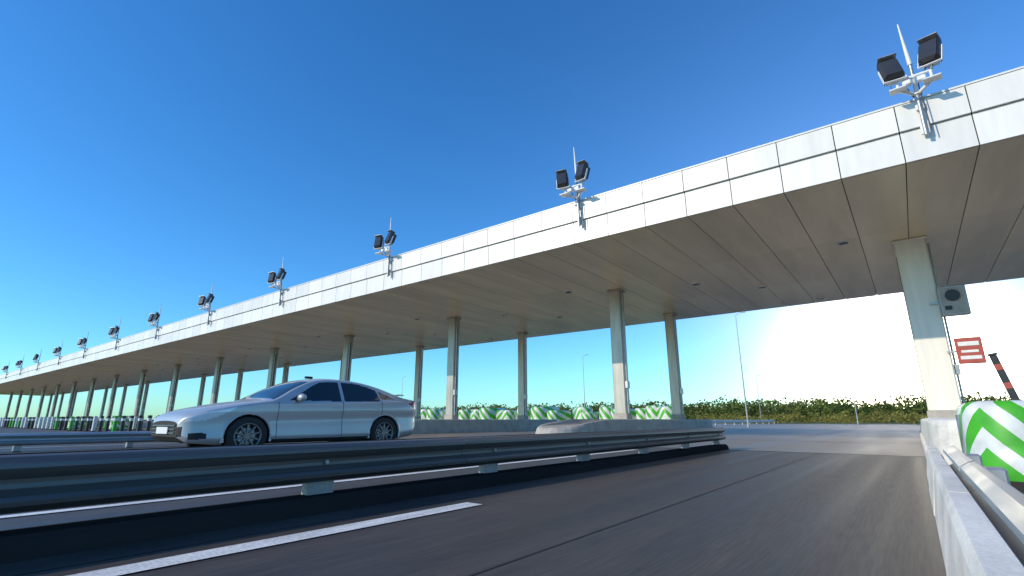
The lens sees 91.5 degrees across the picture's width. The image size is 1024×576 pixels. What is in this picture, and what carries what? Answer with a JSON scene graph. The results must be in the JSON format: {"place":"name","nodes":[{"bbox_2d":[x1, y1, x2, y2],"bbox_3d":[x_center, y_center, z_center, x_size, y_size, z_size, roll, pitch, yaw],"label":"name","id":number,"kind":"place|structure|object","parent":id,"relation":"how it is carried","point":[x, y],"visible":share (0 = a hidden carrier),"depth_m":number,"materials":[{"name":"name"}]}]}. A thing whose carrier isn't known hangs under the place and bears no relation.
{"place":"outdoors","nodes":[
{"label":"outdoors","id":0,"kind":"place"},
{"bbox_2d":[136,421,153,427],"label":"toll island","id":1,"kind":"structure","parent":0,"point":[144,425],"depth_m":40.74,"materials":[{"name":"grey concrete"}]},
{"bbox_2d":[412,419,556,433],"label":"toll island","id":2,"kind":"structure","parent":0,"point":[427,426],"depth_m":27.20,"materials":[{"name":"grey concrete"}]},
{"bbox_2d":[97,424,924,456],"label":"concrete apron","id":3,"kind":"object","parent":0,"point":[880,440],"depth_m":19.06,"materials":[{"name":"grey concrete"}]},
{"bbox_2d":[421,409,427,418],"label":"crash cushion","id":4,"kind":"object","parent":3,"relation":"on","point":[423,413],"visible":0.23,"depth_m":64.03,"materials":[{"name":"plastic"}]},
{"bbox_2d":[154,407,694,418],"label":"shrubs","id":5,"kind":"object","parent":3,"relation":"on","point":[687,417],"visible":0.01,"depth_m":55.67,"materials":[{"name":"green plant"}]},
{"bbox_2d":[426,409,445,418],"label":"crash cushion","id":6,"kind":"object","parent":3,"relation":"on","point":[436,413],"visible":0.59,"depth_m":63.07,"materials":[{"name":"plastic"}]},
{"bbox_2d":[458,409,470,418],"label":"crash cushion","id":7,"kind":"object","parent":3,"relation":"on","point":[463,413],"visible":0.52,"depth_m":62.20,"materials":[{"name":"plastic"}]},
{"bbox_2d":[470,412,478,418],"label":"crash cushion","id":8,"kind":"object","parent":3,"relation":"on","point":[474,415],"visible":0.33,"depth_m":59.05,"materials":[{"name":"plastic"}]},
{"bbox_2d":[479,408,505,418],"bbox_3d":[-2.411,15.151,58.733,3.090,2.010,1.873,7,-17,-26],"label":"crash cushion","id":9,"kind":"object","parent":3,"relation":"on","point":[487,413],"visible":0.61,"depth_m":57.89,"materials":[{"name":"plastic"}]},
{"bbox_2d":[496,410,514,418],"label":"crash cushion","id":10,"kind":"object","parent":3,"relation":"on","point":[505,414],"visible":0.63,"depth_m":55.86,"materials":[{"name":"plastic"}]},
{"bbox_2d":[0,66,1023,419],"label":"toll plaza canopy","id":11,"kind":"object","parent":3,"relation":"on","point":[886,200],"visible":0.91,"depth_m":18.54,"materials":[{"name":"white metal"}]},
{"bbox_2d":[1,361,9,378],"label":"floodlight mast","id":12,"kind":"object","parent":11,"relation":"attached to","point":[4,367],"visible":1,"depth_m":77.34,"materials":[{"name":"metal"}]},
{"bbox_2d":[15,354,24,374],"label":"floodlight mast","id":13,"kind":"object","parent":11,"relation":"attached to","point":[18,364],"visible":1,"depth_m":70.78,"materials":[{"name":"metal"}]},
{"bbox_2d":[33,349,41,370],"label":"floodlight mast","id":14,"kind":"object","parent":11,"relation":"attached to","point":[36,356],"visible":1,"depth_m":64.25,"materials":[{"name":"metal"}]},
{"bbox_2d":[53,342,62,364],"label":"floodlight mast","id":15,"kind":"object","parent":11,"relation":"attached to","point":[56,351],"visible":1,"depth_m":57.67,"materials":[{"name":"metal"}]},
{"bbox_2d":[77,331,88,358],"bbox_3d":[-44.255,5.746,51.517,1.214,3.001,0.688,-8,-17,28],"label":"floodlight mast","id":16,"kind":"object","parent":11,"relation":"attached to","point":[83,341],"visible":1,"depth_m":51.42,"materials":[{"name":"metal"}]},
{"bbox_2d":[108,319,120,349],"bbox_3d":[-36.008,4.087,45.278,1.238,3.059,0.701,-10,-18,30],"label":"floodlight mast","id":17,"kind":"object","parent":11,"relation":"attached to","point":[113,331],"visible":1,"depth_m":45.19,"materials":[{"name":"metal"}]},
{"bbox_2d":[148,303,161,338],"bbox_3d":[-28.119,2.527,39.327,1.210,2.992,0.686,-8,-17,34],"label":"floodlight mast","id":18,"kind":"object","parent":11,"relation":"attached to","point":[153,318],"visible":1,"depth_m":39.27,"materials":[{"name":"metal"}]},
{"bbox_2d":[198,285,214,324],"bbox_3d":[-20.512,1.022,33.594,1.190,2.942,0.674,-8,-17,23],"label":"floodlight mast","id":19,"kind":"object","parent":11,"relation":"attached to","point":[203,301],"visible":1,"depth_m":33.48,"materials":[{"name":"metal"}]},
{"bbox_2d":[267,257,286,305],"bbox_3d":[-13.126,-0.441,28.015,1.165,2.880,0.660,-10,-17,26],"label":"floodlight mast","id":20,"kind":"object","parent":11,"relation":"attached to","point":[273,277],"visible":1,"depth_m":27.90,"materials":[{"name":"metal"}]},
{"bbox_2d":[374,222,396,276],"bbox_3d":[-5.641,-1.923,22.367,1.142,2.822,0.647,-8,-17,30],"label":"floodlight mast","id":21,"kind":"object","parent":11,"relation":"attached to","point":[389,240],"visible":1,"depth_m":22.26,"materials":[{"name":"metal"}]},
{"bbox_2d":[555,147,589,226],"bbox_3d":[2.056,-3.478,16.541,1.178,2.912,0.667,-11,-18,32],"label":"floodlight mast","id":22,"kind":"object","parent":11,"relation":"attached to","point":[582,169],"visible":1,"depth_m":16.44,"materials":[{"name":"metal"}]},
{"bbox_2d":[876,24,942,134],"bbox_3d":[9.029,-4.878,11.270,1.194,2.951,0.676,-13,-20,40],"label":"floodlight mast","id":23,"kind":"object","parent":11,"relation":"attached to","point":[890,70],"visible":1,"depth_m":11.19,"materials":[{"name":"metal"}]},
{"bbox_2d":[929,284,970,316],"bbox_3d":[13.117,0.397,15.009,0.880,0.900,0.380,-11,-19,37],"label":"lane signal","id":24,"kind":"object","parent":11,"relation":"attached to","point":[953,300],"visible":1,"depth_m":14.84,"materials":[{"name":"metal"}]},
{"bbox_2d":[947,337,986,363],"bbox_3d":[13.250,1.841,14.602,0.800,0.760,0.185,-11,-19,37],"label":"toll sign","id":25,"kind":"object","parent":11,"relation":"attached to","point":[969,350],"visible":1,"depth_m":14.48,"materials":[{"name":"metal"}]},
{"bbox_2d":[517,408,530,418],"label":"crash cushion","id":26,"kind":"object","parent":3,"relation":"on","point":[529,412],"visible":0.2,"depth_m":55.28,"materials":[{"name":"plastic"}]},
{"bbox_2d":[531,407,558,418],"bbox_3d":[3.494,14.261,55.480,3.179,2.068,1.927,10,-18,-33],"label":"crash cushion","id":27,"kind":"object","parent":3,"relation":"on","point":[538,412],"visible":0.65,"depth_m":54.53,"materials":[{"name":"plastic"}]},
{"bbox_2d":[547,410,570,420],"bbox_3d":[4.983,14.234,54.558,2.535,1.649,1.537,7,-16,-26],"label":"crash cushion","id":28,"kind":"object","parent":3,"relation":"on","point":[559,415],"visible":0.57,"depth_m":54.02,"materials":[{"name":"plastic"}]},
{"bbox_2d":[572,407,592,418],"bbox_3d":[7.707,13.882,53.943,1.879,2.016,3.099,1,-15,-5],"label":"crash cushion","id":29,"kind":"object","parent":3,"relation":"on","point":[577,412],"visible":0.48,"depth_m":52.97,"materials":[{"name":"plastic"}]},
{"bbox_2d":[583,354,587,406],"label":"street lamp","id":30,"kind":"object","parent":3,"relation":"on","point":[583,381],"visible":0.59,"depth_m":74.33,"materials":[{"name":"metal"}]},
{"bbox_2d":[581,412,598,418],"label":"crash cushion","id":31,"kind":"object","parent":3,"relation":"on","point":[589,415],"visible":0.51,"depth_m":50.19,"materials":[{"name":"plastic"}]},
{"bbox_2d":[599,406,613,418],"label":"crash cushion","id":32,"kind":"object","parent":3,"relation":"on","point":[604,412],"visible":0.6,"depth_m":49.81,"materials":[{"name":"plastic"}]},
{"bbox_2d":[611,409,635,418],"bbox_3d":[10.841,12.681,48.733,2.579,1.677,1.563,6,-16,-23],"label":"crash cushion","id":33,"kind":"object","parent":3,"relation":"on","point":[633,412],"visible":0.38,"depth_m":48.41,"materials":[{"name":"plastic"}]},
{"bbox_2d":[635,408,645,418],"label":"crash cushion","id":34,"kind":"object","parent":3,"relation":"on","point":[640,413],"visible":0.34,"depth_m":48.28,"materials":[{"name":"plastic"}]},
{"bbox_2d":[645,405,660,418],"bbox_3d":[13.928,12.210,47.505,3.014,1.961,1.827,14,-20,-43],"label":"crash cushion","id":35,"kind":"object","parent":3,"relation":"on","point":[650,411],"visible":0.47,"depth_m":46.58,"materials":[{"name":"plastic"}]},
{"bbox_2d":[657,406,671,418],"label":"crash cushion","id":36,"kind":"object","parent":3,"relation":"on","point":[664,412],"visible":0.29,"depth_m":44.92,"materials":[{"name":"plastic"}]},
{"bbox_2d":[735,312,749,427],"bbox_3d":[20.786,7.126,44.323,0.967,10.165,0.220,-11,-19,37],"label":"street lamp","id":37,"kind":"object","parent":3,"relation":"on","point":[748,425],"visible":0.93,"depth_m":44.26,"materials":[{"name":"metal"}]},
{"bbox_2d":[711,420,775,425],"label":"guardrail","id":38,"kind":"object","parent":3,"relation":"on","point":[732,421],"visible":0.67,"depth_m":65.94,"materials":[{"name":"metal"}]},
{"bbox_2d":[847,357,858,423],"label":"street lamp","id":39,"kind":"object","parent":3,"relation":"on","point":[853,395],"visible":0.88,"depth_m":77.38,"materials":[{"name":"metal"}]},
{"bbox_2d":[987,353,1019,399],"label":"barrier gate","id":40,"kind":"structure","parent":3,"relation":"on","point":[1004,378],"depth_m":13.32,"materials":[{"name":"metal"}]},
{"bbox_2d":[0,427,1023,575],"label":"asphalt road","id":41,"kind":"structure","parent":0,"point":[825,514],"depth_m":3.15,"materials":[{"name":"grey asphalt"}]},
{"bbox_2d":[37,419,55,427],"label":"crash cushion","id":42,"kind":"object","parent":41,"relation":"on","point":[46,422],"visible":0.16,"depth_m":43.92,"materials":[{"name":"plastic"}]},
{"bbox_2d":[67,418,86,428],"bbox_3d":[-33.092,10.312,37.962,0.704,0.756,1.162,-7,-16,26],"label":"crash cushion","id":43,"kind":"object","parent":41,"relation":"on","point":[78,424],"visible":0.45,"depth_m":37.76,"materials":[{"name":"plastic"}]},
{"bbox_2d":[0,415,158,431],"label":"traffic bollards","id":44,"kind":"object","parent":41,"relation":"on","point":[17,422],"visible":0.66,"depth_m":32.24,"materials":[{"name":"plastic"}]},
{"bbox_2d":[0,431,159,451],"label":"guardrail","id":45,"kind":"object","parent":41,"relation":"on","point":[17,441],"visible":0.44,"depth_m":11.29,"materials":[{"name":"metal"}]},
{"bbox_2d":[108,418,129,430],"bbox_3d":[-25.094,8.715,31.921,0.704,0.756,1.162,-7,-16,26],"label":"crash cushion","id":46,"kind":"object","parent":41,"relation":"on","point":[119,424],"visible":0.55,"depth_m":31.61,"materials":[{"name":"plastic"}]},
{"bbox_2d":[151,376,415,446],"bbox_3d":[-4.701,2.812,11.262,2.343,1.616,5.466,-11,-19,37],"label":"car","id":47,"kind":"object","parent":41,"relation":"on","point":[309,409],"visible":0.98,"depth_m":10.30,"materials":[{"name":"metal"}]},
{"bbox_2d":[0,429,635,575],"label":"road markings","id":48,"kind":"object","parent":41,"relation":"on","point":[149,564],"visible":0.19,"depth_m":2.93,"materials":[{"name":"paint"}]},
{"bbox_2d":[0,427,725,514],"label":"guardrail","id":49,"kind":"object","parent":41,"relation":"on","point":[39,481],"visible":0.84,"depth_m":3.42,"materials":[{"name":"metal"}]},
{"bbox_2d":[0,444,728,563],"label":"kerb","id":50,"kind":"structure","parent":41,"relation":"on","point":[24,544],"depth_m":3.26,"materials":[{"name":"grey concrete"}]},
{"bbox_2d":[0,427,925,575],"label":"tar seams","id":51,"kind":"object","parent":41,"relation":"on","point":[34,565],"visible":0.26,"depth_m":3.08,"materials":[{"name":"black asphalt"}]},
{"bbox_2d":[926,446,1023,575],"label":"concrete barrier","id":52,"kind":"object","parent":41,"relation":"on","point":[973,542],"visible":1,"depth_m":1.66,"materials":[{"name":"grey concrete"}]},
{"bbox_2d":[943,445,1023,564],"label":"guardrail","id":53,"kind":"object","parent":41,"relation":"on","point":[997,496],"visible":0.86,"depth_m":2.12,"materials":[{"name":"metal"}]},
{"bbox_2d":[955,400,1023,490],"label":"crash cushion","id":54,"kind":"object","parent":41,"relation":"on","point":[991,433],"visible":0.71,"depth_m":4.95,"materials":[{"name":"plastic"}]},
{"bbox_2d":[0,0,1023,419],"label":"sky","id":55,"kind":"structure","parent":0,"point":[153,153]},
{"bbox_2d":[535,419,712,433],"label":"toll island","id":56,"kind":"structure","parent":0,"point":[581,425],"depth_m":19.26,"materials":[{"name":"grey concrete"}]},
{"bbox_2d":[712,421,919,424],"bbox_3d":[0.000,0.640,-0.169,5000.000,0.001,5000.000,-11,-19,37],"label":"ground","id":57,"kind":"structure","parent":0,"point":[911,423],"depth_m":94.81,"materials":[{"name":"green plant"}]},
{"bbox_2d":[421,391,1020,422],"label":"distant tree line","id":58,"kind":"object","parent":57,"relation":"on","point":[818,406],"visible":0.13,"depth_m":138.33,"materials":[{"name":"green plant"}]},
{"bbox_2d":[571,410,927,423],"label":"shrubs","id":59,"kind":"object","parent":57,"relation":"on","point":[852,419],"visible":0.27,"depth_m":91.89,"materials":[{"name":"green plant"}]},
{"bbox_2d":[919,417,961,464],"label":"toll island","id":60,"kind":"structure","parent":0,"point":[939,434],"depth_m":6.69,"materials":[{"name":"white concrete"}]}
]}

